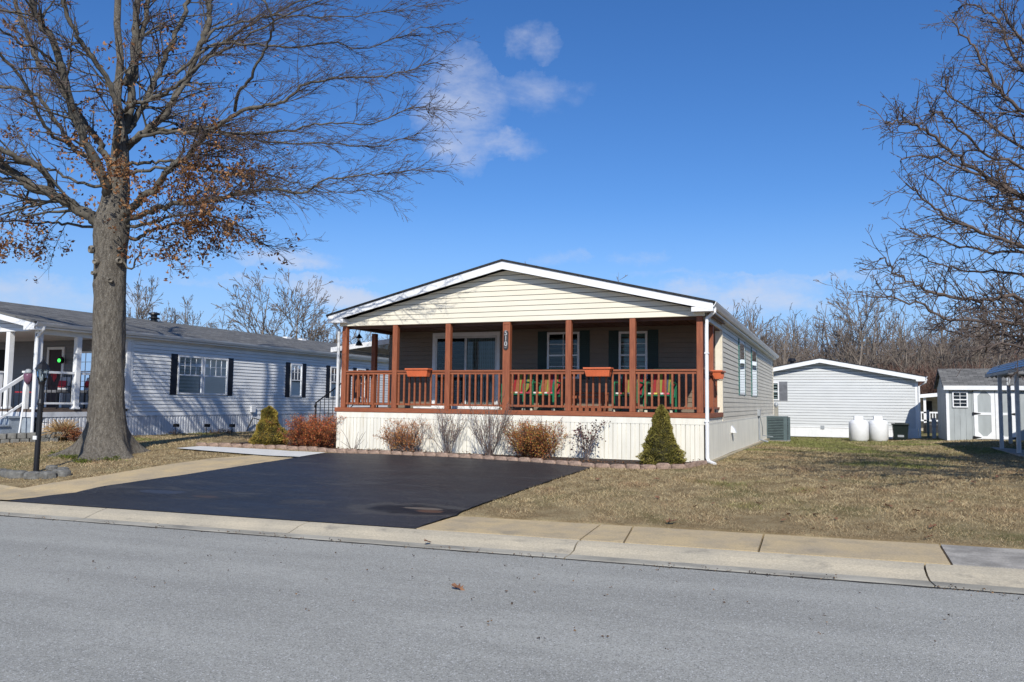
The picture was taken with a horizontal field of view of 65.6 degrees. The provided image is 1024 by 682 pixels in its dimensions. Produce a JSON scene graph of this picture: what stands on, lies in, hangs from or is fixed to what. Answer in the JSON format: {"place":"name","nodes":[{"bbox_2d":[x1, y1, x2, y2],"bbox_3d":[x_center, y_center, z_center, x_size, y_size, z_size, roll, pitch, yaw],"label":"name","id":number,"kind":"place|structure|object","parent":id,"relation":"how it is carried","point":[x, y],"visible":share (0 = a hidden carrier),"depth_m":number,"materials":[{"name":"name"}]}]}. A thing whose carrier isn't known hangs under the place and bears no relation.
{"place":"outdoors","nodes":[
{"label":"outdoors","id":0,"kind":"place"},
{"bbox_2d":[10,453,589,527],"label":"driveway","id":1,"kind":"structure","parent":0,"point":[405,491],"depth_m":12.79,"materials":[{"name":"black asphalt"}]},
{"bbox_2d":[0,516,1023,681],"bbox_3d":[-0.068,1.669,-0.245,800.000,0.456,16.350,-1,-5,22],"label":"road","id":2,"kind":"structure","parent":0,"point":[69,612],"depth_m":5.99,"materials":[{"name":"grey asphalt"}]},
{"bbox_2d":[0,513,1018,649],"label":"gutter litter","id":3,"kind":"object","parent":2,"relation":"on","point":[519,578],"visible":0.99,"depth_m":7.51,"materials":[{"name":"brown plant"}]},
{"bbox_2d":[0,515,1023,594],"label":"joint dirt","id":4,"kind":"structure","parent":2,"relation":"on","point":[559,558],"depth_m":8.22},
{"bbox_2d":[0,430,1023,575],"bbox_3d":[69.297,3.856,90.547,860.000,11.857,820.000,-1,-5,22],"label":"ground","id":5,"kind":"structure","parent":0,"point":[762,523],"depth_m":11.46,"materials":[{"name":"brown plant"}]},
{"bbox_2d":[7,470,27,478],"bbox_3d":[-9.237,2.510,14.874,0.330,0.178,0.244,0,-4,8],"label":"garden stone","id":6,"kind":"object","parent":5,"relation":"on","point":[17,474],"visible":0.68,"depth_m":14.77,"materials":[{"name":"grey stone"}]},
{"bbox_2d":[23,471,40,479],"bbox_3d":[-8.860,2.501,14.724,0.338,0.173,0.243,-1,-5,22],"label":"garden stone","id":7,"kind":"object","parent":5,"relation":"on","point":[31,475],"visible":0.73,"depth_m":14.62,"materials":[{"name":"grey stone"}]},
{"bbox_2d":[0,432,67,442],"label":"block wall","id":8,"kind":"structure","parent":5,"relation":"on","point":[14,437],"depth_m":19.44,"materials":[{"name":"grey stone"}]},
{"bbox_2d":[33,356,49,470],"bbox_3d":[-9.135,1.461,15.419,0.304,2.350,0.268,2,-5,-16],"label":"lamp post","id":9,"kind":"object","parent":5,"relation":"on","point":[43,365],"visible":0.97,"depth_m":15.38,"materials":[{"name":"black metal"}]},
{"bbox_2d":[39,471,56,478],"bbox_3d":[-8.605,2.493,14.733,0.347,0.168,0.243,-2,-5,36],"label":"garden stone","id":10,"kind":"object","parent":5,"relation":"on","point":[48,474],"visible":0.75,"depth_m":14.63,"materials":[{"name":"grey stone"}]},
{"bbox_2d":[41,419,81,440],"bbox_3d":[-11.214,2.209,19.770,1.075,0.572,1.069,-1,-5,22],"label":"grass clump","id":11,"kind":"object","parent":5,"relation":"on","point":[55,426],"visible":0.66,"depth_m":19.64,"materials":[{"name":"plant"}]},
{"bbox_2d":[52,469,70,476],"bbox_3d":[-8.451,2.486,14.903,0.348,0.178,0.248,-1,-5,22],"label":"garden stone","id":12,"kind":"object","parent":5,"relation":"on","point":[63,472],"visible":0.62,"depth_m":14.80,"materials":[{"name":"grey stone"}]},
{"bbox_2d":[57,425,82,441],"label":"dead perennial","id":13,"kind":"object","parent":5,"relation":"on","point":[77,434],"visible":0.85,"depth_m":19.57,"materials":[{"name":"brown plant"}]},
{"bbox_2d":[42,445,127,464],"bbox_3d":[-9.301,2.464,17.120,2.864,0.296,1.140,-2,-5,36],"label":"moss","id":14,"kind":"object","parent":5,"relation":"on","point":[72,456],"visible":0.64,"depth_m":16.72,"materials":[{"name":"green plant"}]},
{"bbox_2d":[0,455,288,499],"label":"footpath","id":15,"kind":"structure","parent":5,"relation":"on","point":[82,484],"depth_m":14.56,"materials":[{"name":"beige concrete"}]},
{"bbox_2d":[126,270,180,322],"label":"bare tree","id":16,"kind":"object","parent":5,"relation":"on","point":[139,311],"visible":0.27,"depth_m":66.27,"materials":[{"name":"brown plant"}]},
{"bbox_2d":[157,294,223,326],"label":"bare tree","id":17,"kind":"object","parent":5,"relation":"on","point":[186,322],"visible":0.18,"depth_m":73.10,"materials":[{"name":"brown plant"}]},
{"bbox_2d":[0,301,388,437],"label":"blue house","id":18,"kind":"structure","parent":5,"relation":"on","point":[190,379],"depth_m":24.79,"materials":[{"name":"plastic"}]},
{"bbox_2d":[0,350,4,405],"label":"door","id":19,"kind":"structure","parent":18,"relation":"in","point":[2,352],"depth_m":24.97,"materials":[{"name":"black"}]},
{"bbox_2d":[23,369,32,384],"bbox_3d":[-12.370,0.911,20.326,0.220,0.400,0.214,-1,-5,22],"label":"purple ornament","id":20,"kind":"object","parent":18,"relation":"attached to","point":[27,376],"visible":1,"depth_m":20.26,"materials":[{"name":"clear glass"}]},
{"bbox_2d":[44,347,64,406],"bbox_3d":[-13.830,1.090,24.046,0.736,1.820,0.034,-1,-5,22],"label":"door","id":21,"kind":"structure","parent":18,"relation":"in","point":[53,353],"depth_m":24.07,"materials":[{"name":"white"}]},
{"bbox_2d":[43,374,71,408],"bbox_3d":[-12.637,1.404,22.221,0.540,0.962,0.592,-1,-5,22],"label":"patio chair","id":22,"kind":"object","parent":18,"relation":"on","point":[63,378],"visible":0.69,"depth_m":22.27,"materials":[{"name":"black metal"}]},
{"bbox_2d":[70,378,88,408],"bbox_3d":[-11.977,1.424,22.383,0.540,0.962,0.592,-1,-5,22],"label":"patio chair","id":23,"kind":"object","parent":18,"relation":"on","point":[86,386],"visible":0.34,"depth_m":22.47,"materials":[{"name":"black metal"}]},
{"bbox_2d":[80,351,91,390],"bbox_3d":[-12.550,0.906,23.542,0.839,1.200,0.057,-1,-5,22],"label":"window","id":24,"kind":"structure","parent":18,"relation":"in","point":[86,359],"depth_m":23.58,"materials":[{"name":"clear glass"}]},
{"bbox_2d":[176,355,203,394],"bbox_3d":[-10.153,1.079,25.080,0.057,1.210,1.047,-1,-5,22],"label":"window","id":25,"kind":"structure","parent":18,"relation":"in","point":[197,376],"depth_m":25.19,"materials":[{"name":"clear glass"}]},
{"bbox_2d":[202,357,228,394],"bbox_3d":[-9.734,1.163,26.106,0.057,1.210,1.089,-1,-5,22],"label":"window","id":26,"kind":"structure","parent":18,"relation":"in","point":[215,372],"depth_m":26.09,"materials":[{"name":"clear glass"}]},
{"bbox_2d":[290,363,302,396],"bbox_3d":[-8.150,1.481,29.986,0.057,1.250,0.689,-1,-5,22],"label":"window","id":27,"kind":"structure","parent":18,"relation":"in","point":[296,370],"depth_m":30.00,"materials":[{"name":"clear glass"}]},
{"bbox_2d":[330,366,341,397],"bbox_3d":[-7.180,1.675,32.360,0.057,1.250,0.768,-1,-5,22],"label":"window","id":28,"kind":"structure","parent":18,"relation":"in","point":[332,369],"depth_m":32.21,"materials":[{"name":"clear glass"}]},
{"bbox_2d":[0,0,485,460],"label":"oak tree","id":29,"kind":"object","parent":5,"relation":"on","point":[106,432],"visible":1,"depth_m":17.01,"materials":[{"name":"brown plant"}]},
{"bbox_2d":[182,446,324,456],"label":"white footpath","id":30,"kind":"structure","parent":5,"relation":"on","point":[271,452],"depth_m":17.86,"materials":[{"name":"concrete"}]},
{"bbox_2d":[208,268,336,342],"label":"bare tree","id":31,"kind":"object","parent":5,"relation":"on","point":[249,294],"visible":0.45,"depth_m":51.88,"materials":[{"name":"brown plant"}]},
{"bbox_2d":[253,268,357,344],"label":"bare tree","id":32,"kind":"object","parent":5,"relation":"on","point":[321,331],"visible":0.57,"depth_m":52.92,"materials":[{"name":"brown plant"}]},
{"bbox_2d":[314,375,377,445],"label":"side steps","id":33,"kind":"structure","parent":5,"relation":"on","point":[315,405],"depth_m":20.40,"materials":[{"name":"black wood"}]},
{"bbox_2d":[222,441,699,464],"bbox_3d":[-1.707,2.490,17.697,11.849,0.076,2.636,-1,-5,22],"label":"mulch bed","id":34,"kind":"object","parent":5,"relation":"on","point":[602,460],"visible":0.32,"depth_m":16.10,"materials":[{"name":"brown plant"}]},
{"bbox_2d":[248,405,287,445],"bbox_3d":[-5.927,2.075,19.377,0.974,1.025,0.878,2,-5,-18],"label":"dwarf spruce","id":35,"kind":"object","parent":34,"relation":"on","point":[265,434],"visible":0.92,"depth_m":19.15,"materials":[{"name":"green plant"}]},
{"bbox_2d":[265,410,345,447],"bbox_3d":[-4.686,2.138,18.963,1.723,1.050,1.764,-3,-6,43],"label":"barberry shrub","id":36,"kind":"object","parent":34,"relation":"on","point":[317,433],"visible":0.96,"depth_m":18.75,"materials":[{"name":"red plant"}]},
{"bbox_2d":[372,417,432,451],"bbox_3d":[-2.385,2.081,17.604,1.250,0.881,1.114,-1,-5,22],"label":"barberry shrub","id":37,"kind":"object","parent":34,"relation":"on","point":[399,436],"visible":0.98,"depth_m":17.48,"materials":[{"name":"brown plant"}]},
{"bbox_2d":[414,400,472,452],"bbox_3d":[-1.391,1.875,17.326,1.346,1.214,1.448,4,-5,-37],"label":"bare shrub","id":38,"kind":"object","parent":34,"relation":"on","point":[446,449],"visible":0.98,"depth_m":17.21,"materials":[{"name":"brown plant"}]},
{"bbox_2d":[459,390,517,455],"bbox_3d":[-0.503,1.729,16.726,1.229,1.434,1.472,1,-4,-5],"label":"bare shrub","id":39,"kind":"object","parent":34,"relation":"on","point":[490,443],"visible":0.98,"depth_m":16.76,"materials":[{"name":"brown plant"}]},
{"bbox_2d":[501,414,573,458],"bbox_3d":[0.498,1.996,16.416,1.485,1.029,1.483,3,-5,-31],"label":"barberry shrub","id":40,"kind":"object","parent":34,"relation":"on","point":[529,444],"visible":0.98,"depth_m":16.32,"materials":[{"name":"brown plant"}]},
{"bbox_2d":[570,420,610,459],"bbox_3d":[1.531,1.996,16.081,0.820,0.851,0.771,-1,-5,22],"label":"leafy shrub","id":41,"kind":"object","parent":34,"relation":"on","point":[584,439],"visible":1,"depth_m":16.01,"materials":[{"name":"grey plant"}]},
{"bbox_2d":[635,404,686,464],"bbox_3d":[2.892,1.803,15.323,0.913,1.185,0.943,-3,-6,42],"label":"dwarf spruce","id":42,"kind":"object","parent":34,"relation":"on","point":[661,446],"visible":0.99,"depth_m":15.12,"materials":[{"name":"green plant"}]},
{"bbox_2d":[0,501,1023,587],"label":"kerb","id":43,"kind":"structure","parent":5,"relation":"on","point":[916,571],"depth_m":8.65,"materials":[{"name":"concrete"}]},
{"bbox_2d":[0,512,1023,594],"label":"gutter","id":44,"kind":"object","parent":5,"relation":"on","point":[840,577],"visible":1,"depth_m":8.37,"materials":[{"name":"concrete"}]},
{"bbox_2d":[326,259,778,464],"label":"cream house","id":45,"kind":"structure","parent":5,"relation":"on","point":[481,333],"depth_m":18.07,"materials":[{"name":"plastic"}]},
{"bbox_2d":[405,368,432,377],"bbox_3d":[-2.117,0.728,18.007,0.590,0.211,0.250,-1,-5,22],"label":"planter box","id":46,"kind":"object","parent":45,"relation":"attached to","point":[418,372],"visible":1,"depth_m":17.92,"materials":[{"name":"plastic"}]},
{"bbox_2d":[413,331,500,408],"bbox_3d":[-1.421,0.751,20.269,2.390,1.943,0.105,-1,-5,22],"label":"sliding door","id":47,"kind":"structure","parent":45,"relation":"in","point":[462,336],"depth_m":20.19,"materials":[{"name":"white glass"}]},
{"bbox_2d":[501,369,534,409],"bbox_3d":[0.163,1.129,18.606,0.600,0.975,0.705,-1,-5,25],"label":"porch chair","id":48,"kind":"object","parent":45,"relation":"on","point":[522,384],"visible":0.41,"depth_m":18.78,"materials":[{"name":"green metal"}]},
{"bbox_2d":[530,369,563,410],"bbox_3d":[0.825,1.117,18.337,0.600,0.975,0.705,-1,-5,24],"label":"porch chair","id":49,"kind":"object","parent":45,"relation":"on","point":[552,390],"visible":0.61,"depth_m":18.48,"materials":[{"name":"green metal"}]},
{"bbox_2d":[547,332,579,378],"bbox_3d":[1.242,0.348,19.256,0.820,1.130,0.057,-1,-5,22],"label":"window","id":50,"kind":"structure","parent":45,"relation":"in","point":[549,335],"depth_m":19.29,"materials":[{"name":"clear glass"}]},
{"bbox_2d":[572,392,608,411],"bbox_3d":[1.679,1.334,17.404,0.806,0.418,0.400,-1,-5,22],"label":"wooden bench","id":51,"kind":"object","parent":45,"relation":"on","point":[595,409],"visible":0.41,"depth_m":17.20,"materials":[{"name":"brown wood"}]},
{"bbox_2d":[583,367,613,377],"bbox_3d":[1.781,0.654,16.421,0.590,0.211,0.250,-1,-5,22],"label":"planter box","id":52,"kind":"object","parent":45,"relation":"attached to","point":[598,371],"visible":1,"depth_m":16.34,"materials":[{"name":"plastic"}]},
{"bbox_2d":[612,368,644,411],"bbox_3d":[2.610,1.083,17.610,0.600,0.975,0.705,-1,-5,24],"label":"porch chair","id":53,"kind":"object","parent":45,"relation":"on","point":[622,388],"visible":0.49,"depth_m":17.76,"materials":[{"name":"green metal"}]},
{"bbox_2d":[619,331,647,378],"bbox_3d":[2.835,0.328,18.607,0.680,1.110,0.057,-1,-5,22],"label":"window","id":54,"kind":"structure","parent":45,"relation":"in","point":[626,333],"depth_m":18.60,"materials":[{"name":"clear glass"}]},
{"bbox_2d":[644,368,676,412],"bbox_3d":[3.267,1.070,17.343,0.600,0.975,0.705,-1,-5,23],"label":"porch chair","id":55,"kind":"object","parent":45,"relation":"on","point":[655,385],"visible":0.6,"depth_m":17.51,"materials":[{"name":"green metal"}]},
{"bbox_2d":[710,370,725,380],"bbox_3d":[4.389,0.736,16.942,0.250,0.211,0.590,-1,-5,22],"label":"planter box","id":56,"kind":"object","parent":45,"relation":"attached to","point":[718,375],"visible":0.94,"depth_m":16.71,"materials":[{"name":"plastic"}]},
{"bbox_2d":[740,341,744,394],"bbox_3d":[6.254,0.738,21.635,0.035,1.440,1.232,-1,-5,22],"label":"window","id":57,"kind":"structure","parent":45,"relation":"in","point":[742,345],"depth_m":21.65,"materials":[{"name":"clear glass"}]},
{"bbox_2d":[752,349,756,395],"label":"window","id":58,"kind":"structure","parent":45,"relation":"in","point":[754,353],"depth_m":24.83,"materials":[{"name":"clear glass"}]},
{"bbox_2d":[656,463,670,468],"bbox_3d":[2.791,2.318,14.681,0.286,0.141,0.114,1,-5,-7],"label":"edging stone","id":59,"kind":"object","parent":5,"relation":"on","point":[663,465],"visible":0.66,"depth_m":14.63,"materials":[{"name":"stone"}]},
{"bbox_2d":[736,303,775,343],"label":"woodland tree","id":60,"kind":"object","parent":5,"relation":"on","point":[754,318],"visible":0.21,"depth_m":70.46,"materials":[{"name":"brown plant"}]},
{"bbox_2d":[755,331,791,379],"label":"woodland tree","id":61,"kind":"object","parent":5,"relation":"on","point":[788,352],"visible":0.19,"depth_m":58.92,"materials":[{"name":"brown plant"}]},
{"bbox_2d":[767,416,790,440],"bbox_3d":[9.692,3.218,29.039,0.880,0.942,0.880,-1,-5,22],"label":"air conditioner","id":62,"kind":"object","parent":5,"relation":"on","point":[778,428],"visible":0.9,"depth_m":28.72,"materials":[{"name":"green metal"}]},
{"bbox_2d":[762,319,808,365],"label":"woodland tree","id":63,"kind":"object","parent":5,"relation":"on","point":[799,340],"visible":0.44,"depth_m":63.00,"materials":[{"name":"brown plant"}]},
{"bbox_2d":[770,316,804,379],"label":"woodland tree","id":64,"kind":"object","parent":5,"relation":"on","point":[783,354],"visible":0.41,"depth_m":54.20,"materials":[{"name":"brown plant"}]},
{"bbox_2d":[776,303,814,363],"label":"woodland tree","id":65,"kind":"object","parent":5,"relation":"on","point":[806,345],"visible":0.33,"depth_m":63.75,"materials":[{"name":"brown plant"}]},
{"bbox_2d":[774,310,817,361],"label":"woodland tree","id":66,"kind":"object","parent":5,"relation":"on","point":[798,333],"visible":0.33,"depth_m":75.70,"materials":[{"name":"brown plant"}]},
{"bbox_2d":[778,317,816,362],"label":"woodland tree","id":67,"kind":"object","parent":5,"relation":"on","point":[796,340],"visible":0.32,"depth_m":68.74,"materials":[{"name":"brown plant"}]},
{"bbox_2d":[800,305,838,379],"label":"woodland tree","id":68,"kind":"object","parent":5,"relation":"on","point":[822,338],"visible":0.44,"depth_m":56.81,"materials":[{"name":"brown plant"}]},
{"bbox_2d":[799,320,855,363],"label":"woodland tree","id":69,"kind":"object","parent":5,"relation":"on","point":[824,340],"visible":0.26,"depth_m":65.89,"materials":[{"name":"brown plant"}]},
{"bbox_2d":[787,271,905,379],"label":"bare tree","id":70,"kind":"object","parent":5,"relation":"on","point":[847,340],"visible":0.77,"depth_m":54.05,"materials":[{"name":"brown plant"}]},
{"bbox_2d":[818,299,880,365],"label":"woodland tree","id":71,"kind":"object","parent":5,"relation":"on","point":[852,335],"visible":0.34,"depth_m":58.48,"materials":[{"name":"brown plant"}]},
{"bbox_2d":[849,416,868,440],"bbox_3d":[14.349,3.618,32.896,0.768,1.033,0.765,-1,-5,22],"label":"propane tank","id":72,"kind":"object","parent":5,"relation":"on","point":[859,428],"visible":0.97,"depth_m":32.60,"materials":[{"name":"white paint"}]},
{"bbox_2d":[868,416,888,440],"bbox_3d":[15.260,3.643,33.124,0.773,1.040,0.770,-1,-5,22],"label":"propane tank","id":73,"kind":"object","parent":5,"relation":"on","point":[878,428],"visible":0.96,"depth_m":32.82,"materials":[{"name":"white paint"}]},
{"bbox_2d":[850,301,906,368],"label":"woodland tree","id":74,"kind":"object","parent":5,"relation":"on","point":[872,347],"visible":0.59,"depth_m":55.47,"materials":[{"name":"brown plant"}]},
{"bbox_2d":[859,305,902,366],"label":"woodland tree","id":75,"kind":"object","parent":5,"relation":"on","point":[877,326],"visible":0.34,"depth_m":61.30,"materials":[{"name":"brown plant"}]},
{"bbox_2d":[857,315,922,365],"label":"woodland tree","id":76,"kind":"object","parent":5,"relation":"on","point":[882,338],"visible":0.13,"depth_m":75.08,"materials":[{"name":"brown plant"}]},
{"bbox_2d":[772,332,1023,393],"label":"wood undergrowth","id":77,"kind":"object","parent":5,"relation":"on","point":[924,388],"visible":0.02,"depth_m":54.43,"materials":[{"name":"brown plant"}]},
{"bbox_2d":[869,309,928,371],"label":"woodland tree","id":78,"kind":"object","parent":5,"relation":"on","point":[906,351],"visible":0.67,"depth_m":54.02,"materials":[{"name":"brown plant"}]},
{"bbox_2d":[891,423,908,439],"bbox_3d":[16.403,3.820,33.585,0.660,0.720,0.700,-1,-5,22],"label":"wheeled bin","id":79,"kind":"object","parent":5,"relation":"on","point":[900,431],"visible":0.96,"depth_m":33.33,"materials":[{"name":"green plastic"}]},
{"bbox_2d":[879,309,921,370],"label":"woodland tree","id":80,"kind":"object","parent":5,"relation":"on","point":[899,345],"visible":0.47,"depth_m":59.16,"materials":[{"name":"brown plant"}]},
{"bbox_2d":[876,319,927,383],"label":"woodland tree","id":81,"kind":"object","parent":5,"relation":"on","point":[909,360],"visible":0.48,"depth_m":56.67,"materials":[{"name":"brown plant"}]},
{"bbox_2d":[907,331,941,392],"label":"woodland tree","id":82,"kind":"object","parent":5,"relation":"on","point":[919,365],"visible":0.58,"depth_m":56.56,"materials":[{"name":"brown plant"}]},
{"bbox_2d":[920,393,937,430],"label":"house","id":83,"kind":"structure","parent":5,"relation":"on","point":[929,402],"depth_m":42.47,"materials":[{"name":"white"}]},
{"bbox_2d":[839,0,1023,391],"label":"pear tree","id":84,"kind":"object","parent":5,"relation":"on","point":[1000,184],"visible":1,"depth_m":10.82,"materials":[{"name":"brown plant"}]},
{"bbox_2d":[909,331,954,381],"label":"woodland tree","id":85,"kind":"object","parent":5,"relation":"on","point":[933,351],"visible":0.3,"depth_m":61.27,"materials":[{"name":"brown plant"}]},
{"bbox_2d":[903,336,963,380],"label":"woodland tree","id":86,"kind":"object","parent":5,"relation":"on","point":[934,356],"visible":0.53,"depth_m":56.20,"materials":[{"name":"brown plant"}]},
{"bbox_2d":[905,310,971,368],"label":"woodland tree","id":87,"kind":"object","parent":5,"relation":"on","point":[930,327],"visible":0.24,"depth_m":69.21,"materials":[{"name":"brown plant"}]},
{"bbox_2d":[924,313,962,368],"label":"woodland tree","id":88,"kind":"object","parent":5,"relation":"on","point":[941,349],"visible":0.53,"depth_m":59.11,"materials":[{"name":"brown plant"}]},
{"bbox_2d":[924,340,968,371],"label":"woodland tree","id":89,"kind":"object","parent":5,"relation":"on","point":[947,356],"visible":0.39,"depth_m":57.38,"materials":[{"name":"brown plant"}]},
{"bbox_2d":[924,315,971,368],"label":"woodland tree","id":90,"kind":"object","parent":5,"relation":"on","point":[956,348],"visible":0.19,"depth_m":62.33,"materials":[{"name":"brown plant"}]},
{"bbox_2d":[943,332,992,368],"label":"woodland tree","id":91,"kind":"object","parent":5,"relation":"on","point":[965,351],"visible":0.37,"depth_m":54.31,"materials":[{"name":"brown plant"}]},
{"bbox_2d":[945,305,999,368],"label":"woodland tree","id":92,"kind":"object","parent":5,"relation":"on","point":[977,344],"visible":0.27,"depth_m":57.72,"materials":[{"name":"brown plant"}]},
{"bbox_2d":[955,315,993,368],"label":"woodland tree","id":93,"kind":"object","parent":5,"relation":"on","point":[970,352],"visible":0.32,"depth_m":57.57,"materials":[{"name":"brown plant"}]},
{"bbox_2d":[934,369,1023,440],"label":"garden shed","id":94,"kind":"structure","parent":5,"relation":"on","point":[967,400],"depth_m":30.52,"materials":[{"name":"grey wood"}]},
{"bbox_2d":[952,392,967,407],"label":"window","id":95,"kind":"structure","parent":94,"relation":"in","point":[959,399],"depth_m":30.64,"materials":[{"name":"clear glass"}]},
{"bbox_2d":[972,390,995,438],"bbox_3d":[17.984,2.774,30.309,0.747,1.924,0.038,-1,-5,22],"label":"door","id":96,"kind":"structure","parent":94,"relation":"in","point":[984,400],"depth_m":30.30,"materials":[{"name":"white wood"}]},
{"bbox_2d":[995,390,1015,439],"bbox_3d":[18.675,2.761,30.028,0.711,1.924,0.038,-1,-5,22],"label":"door","id":97,"kind":"structure","parent":94,"relation":"in","point":[1004,392],"depth_m":30.04,"materials":[{"name":"white wood"}]},
{"bbox_2d":[960,314,1004,368],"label":"woodland tree","id":98,"kind":"object","parent":5,"relation":"on","point":[982,350],"visible":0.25,"depth_m":57.92,"materials":[{"name":"brown plant"}]},
{"bbox_2d":[956,249,1023,366],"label":"woodland tree","id":99,"kind":"object","parent":5,"relation":"on","point":[1000,357],"visible":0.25,"depth_m":45.12,"materials":[{"name":"brown plant"}]},
{"bbox_2d":[968,277,1021,368],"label":"woodland tree","id":100,"kind":"object","parent":5,"relation":"on","point":[999,325],"visible":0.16,"depth_m":58.00,"materials":[{"name":"brown plant"}]},
{"bbox_2d":[985,359,1023,457],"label":"carport","id":101,"kind":"object","parent":5,"relation":"on","point":[998,372],"visible":0.91,"depth_m":22.33,"materials":[{"name":"white metal"}]},
{"bbox_2d":[0,0,1023,365],"label":"sky","id":102,"kind":"structure","parent":0,"point":[720,151],"materials":[{"name":"blue"}]},
{"bbox_2d":[416,516,949,567],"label":"pavement","id":103,"kind":"structure","parent":0,"point":[924,553],"depth_m":8.84,"materials":[{"name":"beige concrete"}]},
{"bbox_2d":[773,358,927,438],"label":"grey house","id":104,"kind":"structure","parent":0,"point":[839,399],"depth_m":35.57,"materials":[{"name":"plastic"}]},
{"bbox_2d":[941,544,1023,569],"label":"grey pavement","id":105,"kind":"structure","parent":0,"point":[993,557],"depth_m":7.83,"materials":[{"name":"concrete"}]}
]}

